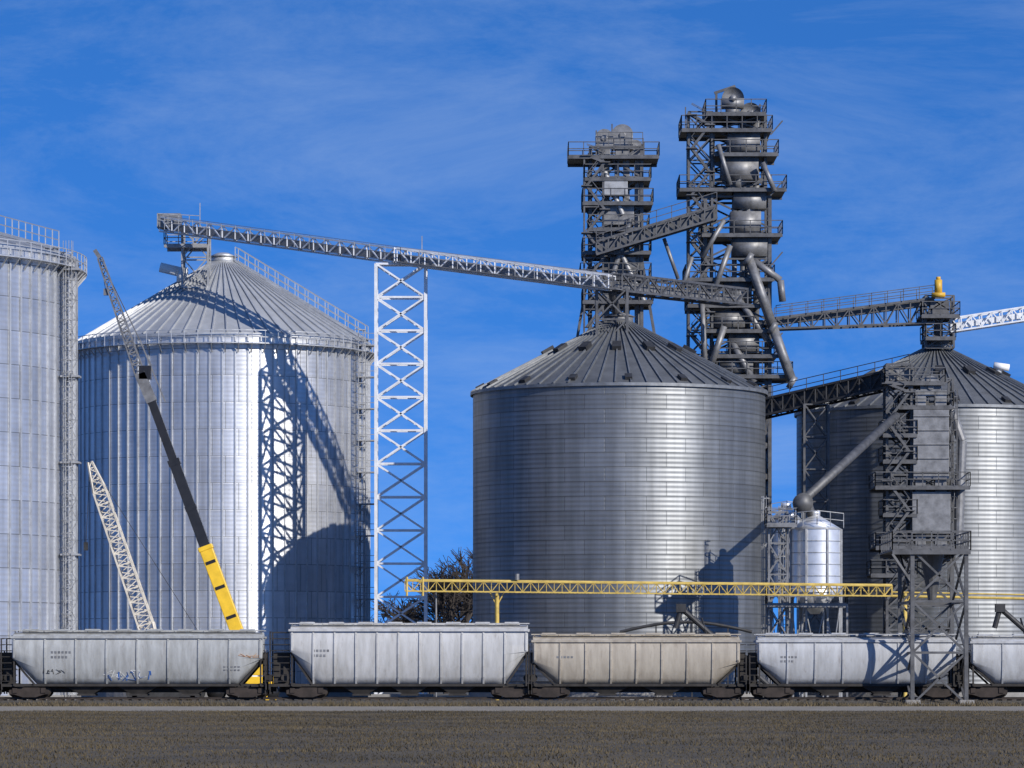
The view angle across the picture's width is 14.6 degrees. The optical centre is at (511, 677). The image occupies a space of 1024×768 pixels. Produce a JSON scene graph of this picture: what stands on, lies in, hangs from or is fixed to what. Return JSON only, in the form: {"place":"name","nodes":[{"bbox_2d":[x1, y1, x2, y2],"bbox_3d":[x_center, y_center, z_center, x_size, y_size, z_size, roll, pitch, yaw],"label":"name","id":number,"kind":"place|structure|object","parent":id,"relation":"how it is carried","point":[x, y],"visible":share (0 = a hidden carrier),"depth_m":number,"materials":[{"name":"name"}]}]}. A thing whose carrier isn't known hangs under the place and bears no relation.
{"place":"outdoors","nodes":[
{"label":"outdoors","id":0,"kind":"place"},
{"bbox_2d":[0,709,1023,767],"bbox_3d":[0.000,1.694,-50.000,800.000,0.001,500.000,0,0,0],"label":"grass field","id":1,"kind":"structure","parent":0,"point":[773,760],"depth_m":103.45,"materials":[{"name":"brown plant"}]},
{"bbox_2d":[0,706,1023,710],"bbox_3d":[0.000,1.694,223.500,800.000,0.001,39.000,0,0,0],"label":"gravel road","id":2,"kind":"structure","parent":0,"point":[515,708],"depth_m":222.17,"materials":[{"name":"grey gravel"}]},
{"bbox_2d":[0,0,1023,633],"label":"sky","id":3,"kind":"structure","parent":0,"point":[447,126],"materials":[{"name":"blue"}]},
{"bbox_2d":[2,692,1023,711],"bbox_3d":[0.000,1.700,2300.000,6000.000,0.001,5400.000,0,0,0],"label":"ground","id":4,"kind":"structure","parent":0,"point":[440,694],"depth_m":316.29,"materials":[{"name":"grey gravel"}]},
{"bbox_2d":[0,215,86,699],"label":"grain silo","id":5,"kind":"object","parent":4,"relation":"on","point":[40,282],"visible":0.91,"depth_m":266.45,"materials":[{"name":"metal"}]},
{"bbox_2d":[84,461,205,696],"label":"lattice boom crane","id":6,"kind":"object","parent":4,"relation":"on","point":[145,603],"visible":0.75,"depth_m":293.49,"materials":[{"name":"beige paint"}]},
{"bbox_2d":[93,249,279,699],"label":"mobile crane","id":7,"kind":"object","parent":4,"relation":"on","point":[143,377],"visible":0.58,"depth_m":299.60,"materials":[{"name":"yellow paint"}]},
{"bbox_2d":[78,227,373,696],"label":"grain silo","id":8,"kind":"object","parent":4,"relation":"on","point":[264,385],"visible":0.88,"depth_m":334.45,"materials":[{"name":"metal"}]},
{"bbox_2d":[368,263,433,696],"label":"conveyor support tower","id":9,"kind":"structure","parent":4,"relation":"on","point":[380,330],"depth_m":322.23,"materials":[{"name":"metal"}]},
{"bbox_2d":[157,213,748,335],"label":"overhead conveyor","id":10,"kind":"object","parent":9,"relation":"on","point":[170,222],"visible":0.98,"depth_m":322.95,"materials":[{"name":"metal"}]},
{"bbox_2d":[370,565,472,693],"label":"bare tree","id":11,"kind":"object","parent":4,"relation":"on","point":[383,608],"visible":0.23,"depth_m":419.01,"materials":[{"name":"brown plant"}]},
{"bbox_2d":[391,548,472,622],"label":"bare tree","id":12,"kind":"object","parent":4,"relation":"on","point":[443,599],"visible":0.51,"depth_m":398.15,"materials":[{"name":"brown plant"}]},
{"bbox_2d":[399,567,472,693],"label":"bare tree","id":13,"kind":"object","parent":4,"relation":"on","point":[420,576],"visible":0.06,"depth_m":431.76,"materials":[{"name":"brown plant"}]},
{"bbox_2d":[428,567,472,622],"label":"bare tree","id":14,"kind":"object","parent":4,"relation":"on","point":[458,584],"visible":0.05,"depth_m":408.68,"materials":[{"name":"brown plant"}]},
{"bbox_2d":[0,697,1023,704],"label":"railway track","id":15,"kind":"structure","parent":4,"relation":"on","point":[569,700],"depth_m":249.22,"materials":[{"name":"brown metal"}]},
{"bbox_2d":[0,638,5,694],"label":"hopper railcar","id":16,"kind":"object","parent":15,"relation":"on","point":[3,689],"visible":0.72,"depth_m":249.79,"materials":[{"name":"grey paint"}]},
{"bbox_2d":[1,629,276,696],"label":"hopper railcar","id":17,"kind":"object","parent":15,"relation":"on","point":[93,662],"visible":1,"depth_m":248.57,"materials":[{"name":"grey paint"}]},
{"bbox_2d":[269,622,536,696],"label":"hopper railcar","id":18,"kind":"object","parent":15,"relation":"on","point":[407,659],"visible":0.99,"depth_m":248.57,"materials":[{"name":"grey paint"}]},
{"bbox_2d":[523,633,749,696],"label":"hopper railcar","id":19,"kind":"object","parent":15,"relation":"on","point":[659,664],"visible":0.98,"depth_m":248.56,"materials":[{"name":"beige paint"}]},
{"bbox_2d":[744,633,962,696],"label":"hopper railcar","id":20,"kind":"object","parent":15,"relation":"on","point":[832,664],"visible":0.89,"depth_m":248.58,"materials":[{"name":"paint"}]},
{"bbox_2d":[959,634,1023,696],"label":"hopper railcar","id":21,"kind":"object","parent":15,"relation":"on","point":[996,662],"visible":0.84,"depth_m":248.60,"materials":[{"name":"paint"}]},
{"bbox_2d":[0,698,1023,705],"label":"verge weeds","id":22,"kind":"object","parent":4,"relation":"on","point":[484,703],"visible":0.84,"depth_m":240.87,"materials":[{"name":"brown plant"}]},
{"bbox_2d":[469,312,767,699],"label":"grain silo","id":23,"kind":"object","parent":4,"relation":"on","point":[636,452],"visible":0.71,"depth_m":309.08,"materials":[{"name":"metal"}]},
{"bbox_2d":[567,124,659,336],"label":"bucket elevator tower","id":24,"kind":"structure","parent":23,"relation":"on","point":[629,152],"depth_m":340.62,"materials":[{"name":"metal"}]},
{"bbox_2d":[595,192,717,256],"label":"link conveyor","id":25,"kind":"object","parent":24,"relation":"attached to","point":[686,221],"visible":1,"depth_m":338.75,"materials":[{"name":"metal"}]},
{"bbox_2d":[673,604,770,699],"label":"portable auger","id":26,"kind":"object","parent":4,"relation":"on","point":[680,609],"visible":0.35,"depth_m":289.82,"materials":[{"name":"metal"}]},
{"bbox_2d":[662,85,797,676],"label":"bucket elevator tower","id":27,"kind":"structure","parent":4,"relation":"on","point":[739,159],"depth_m":342.20,"materials":[{"name":"metal"}]},
{"bbox_2d":[761,496,801,696],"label":"tower","id":28,"kind":"structure","parent":4,"relation":"on","point":[775,548],"depth_m":304.82,"materials":[{"name":"grey metal"}]},
{"bbox_2d":[764,508,847,699],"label":"catwalk frame","id":29,"kind":"object","parent":4,"relation":"on","point":[785,604],"visible":0.81,"depth_m":299.63,"materials":[{"name":"grey metal"}]},
{"bbox_2d":[778,506,843,696],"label":"hopper bin","id":30,"kind":"object","parent":4,"relation":"on","point":[815,547],"visible":0.8,"depth_m":301.41,"materials":[{"name":"silver metal"}]},
{"bbox_2d":[792,412,899,516],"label":"grain spout","id":31,"kind":"object","parent":30,"relation":"attached to","point":[802,502],"visible":0.99,"depth_m":308.92,"materials":[{"name":"metal"}]},
{"bbox_2d":[764,354,909,696],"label":"enclosed conveyor","id":32,"kind":"object","parent":4,"relation":"on","point":[803,401],"visible":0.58,"depth_m":330.55,"materials":[{"name":"metal"}]},
{"bbox_2d":[794,340,1023,696],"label":"grain silo","id":33,"kind":"object","parent":4,"relation":"on","point":[991,408],"visible":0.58,"depth_m":334.56,"materials":[{"name":"metal"}]},
{"bbox_2d":[774,277,1023,349],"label":"gallery conveyor","id":34,"kind":"object","parent":33,"relation":"on","point":[938,314],"visible":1,"depth_m":342.75,"materials":[{"name":"metal"}]},
{"bbox_2d":[866,363,970,696],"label":"bucket elevator tower","id":35,"kind":"structure","parent":4,"relation":"on","point":[926,435],"depth_m":324.72,"materials":[{"name":"metal"}]},
{"bbox_2d":[879,531,973,705],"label":"railcar loading frame","id":36,"kind":"object","parent":4,"relation":"on","point":[932,561],"visible":0.87,"depth_m":245.97,"materials":[{"name":"metal"}]},
{"bbox_2d":[619,620,751,699],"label":"unloading duct","id":37,"kind":"object","parent":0,"point":[728,627],"visible":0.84,"depth_m":298.91,"materials":[{"name":"metal"}]},
{"bbox_2d":[405,574,1023,699],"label":"yellow pipe bridge","id":38,"kind":"structure","parent":0,"point":[640,583],"depth_m":296.63,"materials":[{"name":"paint"}]},
{"bbox_2d":[992,604,1023,633],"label":"portable auger","id":39,"kind":"object","parent":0,"point":[999,609],"visible":1,"depth_m":291.82,"materials":[{"name":"metal"}]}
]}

